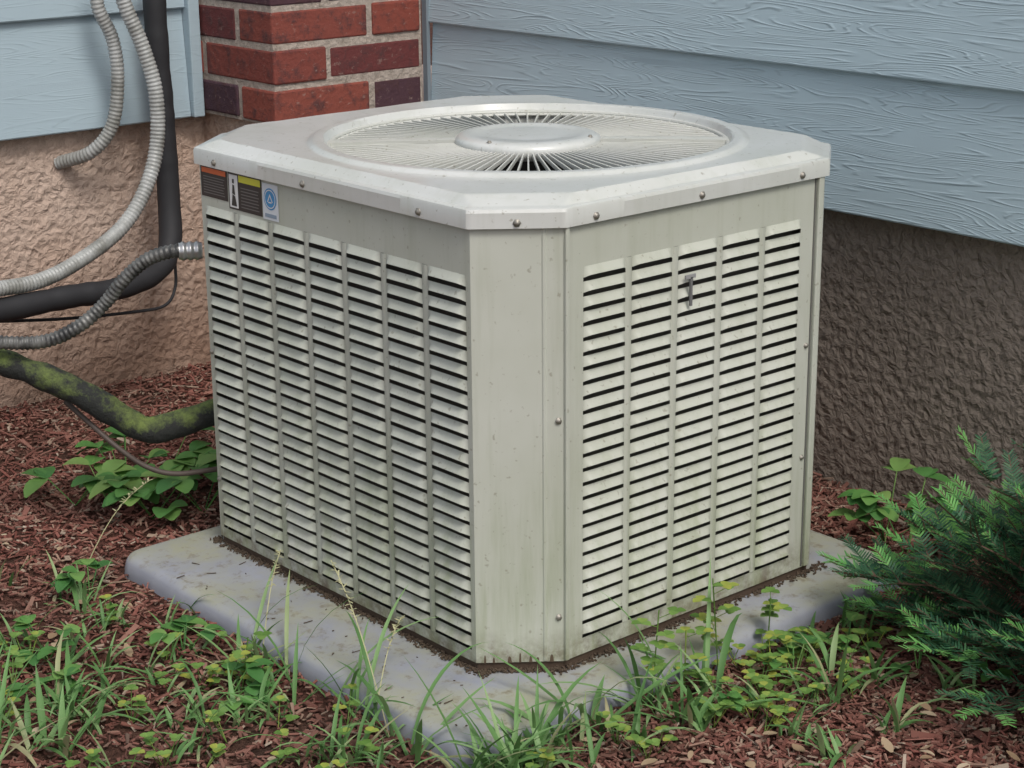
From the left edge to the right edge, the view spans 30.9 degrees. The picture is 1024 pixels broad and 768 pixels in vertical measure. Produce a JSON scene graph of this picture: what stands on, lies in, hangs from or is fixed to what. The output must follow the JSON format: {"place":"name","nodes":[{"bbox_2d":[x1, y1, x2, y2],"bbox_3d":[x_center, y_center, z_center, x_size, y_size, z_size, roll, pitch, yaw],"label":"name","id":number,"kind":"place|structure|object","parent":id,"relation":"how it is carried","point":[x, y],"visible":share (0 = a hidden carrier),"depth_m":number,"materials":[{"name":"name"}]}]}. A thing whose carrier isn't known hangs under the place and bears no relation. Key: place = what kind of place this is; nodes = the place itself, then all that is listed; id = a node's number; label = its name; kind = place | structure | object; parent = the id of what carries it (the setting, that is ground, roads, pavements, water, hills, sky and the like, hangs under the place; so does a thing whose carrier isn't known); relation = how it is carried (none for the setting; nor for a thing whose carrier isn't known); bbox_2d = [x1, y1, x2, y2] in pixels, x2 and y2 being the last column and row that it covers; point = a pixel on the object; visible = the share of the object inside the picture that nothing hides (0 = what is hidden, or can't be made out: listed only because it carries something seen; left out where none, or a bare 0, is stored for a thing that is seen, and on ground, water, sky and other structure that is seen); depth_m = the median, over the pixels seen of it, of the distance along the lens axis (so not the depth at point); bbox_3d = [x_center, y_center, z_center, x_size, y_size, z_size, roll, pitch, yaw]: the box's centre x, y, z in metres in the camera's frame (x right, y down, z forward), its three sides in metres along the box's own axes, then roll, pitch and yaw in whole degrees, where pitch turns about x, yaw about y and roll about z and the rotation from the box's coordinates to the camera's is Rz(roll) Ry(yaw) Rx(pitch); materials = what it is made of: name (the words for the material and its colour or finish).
{"place":"outdoors","nodes":[
{"label":"outdoors","id":0,"kind":"place"},
{"bbox_2d":[0,0,1023,767],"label":"ground","id":1,"kind":"structure","parent":0,"point":[112,752],"depth_m":2.88,"materials":[{"name":"brown wood"}]},
{"bbox_2d":[0,64,431,409],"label":"foundation","id":2,"kind":"object","parent":1,"relation":"on","point":[51,215],"visible":0.16,"depth_m":4.19,"materials":[{"name":"beige paint"}]},
{"bbox_2d":[54,0,124,169],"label":"electrical conduit","id":3,"kind":"object","parent":2,"relation":"attached to","point":[97,146],"visible":1,"depth_m":4.00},
{"bbox_2d":[0,0,190,140],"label":"siding","id":4,"kind":"object","parent":2,"relation":"on","point":[55,72],"visible":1,"depth_m":4.00,"materials":[{"name":"blue wood"}]},
{"bbox_2d":[0,0,181,322],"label":"insulated refrigerant pipe","id":5,"kind":"object","parent":4,"relation":"attached to","point":[31,304],"visible":0.73,"depth_m":4.02,"materials":[{"name":"grey plastic"}]},
{"bbox_2d":[0,0,165,296],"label":"electrical conduit","id":6,"kind":"object","parent":5,"relation":"attached to","point":[117,231],"visible":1,"depth_m":3.94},
{"bbox_2d":[2,263,176,322],"bbox_3d":[-0.896,-0.173,3.985,0.024,0.096,0.478,13,22,37],"label":"control wire","id":7,"kind":"object","parent":5,"relation":"attached to","point":[168,302],"visible":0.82,"depth_m":4.03,"materials":[{"name":"grey plastic"}]},
{"bbox_2d":[199,0,420,121],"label":"pier bricks","id":8,"kind":"object","parent":2,"relation":"on","point":[284,67],"visible":0.77,"depth_m":4.10,"materials":[{"name":"red brick"}]},
{"bbox_2d":[181,0,204,116],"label":"corner trim","id":9,"kind":"structure","parent":8,"relation":"attached to","point":[191,26],"depth_m":4.18,"materials":[{"name":"blue"}]},
{"bbox_2d":[198,0,422,122],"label":"pier mortar","id":10,"kind":"object","parent":2,"relation":"on","point":[371,78],"depth_m":4.12,"materials":[{"name":"beige concrete"}]},
{"bbox_2d":[84,477,404,736],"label":"seed grass","id":11,"kind":"structure","parent":1,"relation":"on","point":[333,565],"depth_m":2.73,"materials":[{"name":"green plant"}]},
{"bbox_2d":[0,578,923,767],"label":"clover patch","id":12,"kind":"object","parent":1,"relation":"on","point":[764,681],"visible":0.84,"depth_m":2.73,"materials":[{"name":"green plant"}]},
{"bbox_2d":[0,549,980,767],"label":"grass","id":13,"kind":"structure","parent":1,"relation":"on","point":[513,749],"depth_m":2.65,"materials":[{"name":"green plant"}]},
{"bbox_2d":[5,427,1013,720],"bbox_3d":[-0.065,0.278,3.151,1.807,0.145,1.074,0,17,3],"label":"broadleaf weed","id":14,"kind":"object","parent":1,"relation":"on","point":[117,477],"visible":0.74,"depth_m":3.22,"materials":[{"name":"green plant"}]},
{"bbox_2d":[1,534,1023,767],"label":"dead leaves","id":15,"kind":"object","parent":1,"relation":"on","point":[887,744],"visible":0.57,"depth_m":2.66,"materials":[{"name":"brown plant"}]},
{"bbox_2d":[125,525,904,767],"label":"equipment pad","id":16,"kind":"object","parent":1,"relation":"on","point":[161,567],"visible":0.33,"depth_m":2.89,"materials":[{"name":"concrete"}]},
{"bbox_2d":[177,95,830,725],"bbox_3d":[-0.048,-0.051,3.097,0.913,0.729,0.937,-15,22,-39],"label":"air conditioner unit","id":17,"kind":"object","parent":16,"relation":"on","point":[503,377],"visible":0.99,"depth_m":2.82,"materials":[{"name":"beige paint"}]},
{"bbox_2d":[0,243,178,349],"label":"electrical whip conduit","id":18,"kind":"object","parent":17,"relation":"attached to","point":[115,290],"visible":1,"depth_m":3.21,"materials":[{"name":"grey metal"}]},
{"bbox_2d":[0,349,214,443],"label":"insulated suction line","id":19,"kind":"object","parent":17,"relation":"attached to","point":[101,405],"visible":0.97,"depth_m":3.26,"materials":[{"name":"plastic"}]},
{"bbox_2d":[63,401,216,475],"bbox_3d":[-0.663,0.098,3.305,0.271,0.141,0.048,-1,17,-1],"label":"liquid line tube","id":20,"kind":"object","parent":19,"relation":"attached to","point":[100,432],"visible":0.94,"depth_m":3.29,"materials":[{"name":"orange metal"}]},
{"bbox_2d":[813,209,1023,526],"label":"foundation","id":21,"kind":"object","parent":1,"relation":"on","point":[920,346],"depth_m":3.42,"materials":[{"name":"brown paint"}]},
{"bbox_2d":[428,0,1023,246],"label":"siding","id":22,"kind":"object","parent":21,"relation":"on","point":[911,112],"visible":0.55,"depth_m":3.40,"materials":[{"name":"blue wood"}]},
{"bbox_2d":[422,0,430,100],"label":"caulk joint","id":23,"kind":"object","parent":22,"relation":"attached to","point":[426,53],"depth_m":4.25,"materials":[{"name":"grey"}]},
{"bbox_2d":[816,425,1023,727],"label":"yew shrub","id":24,"kind":"object","parent":1,"relation":"on","point":[998,620],"visible":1,"depth_m":2.82,"materials":[{"name":"green plant"}]}
]}

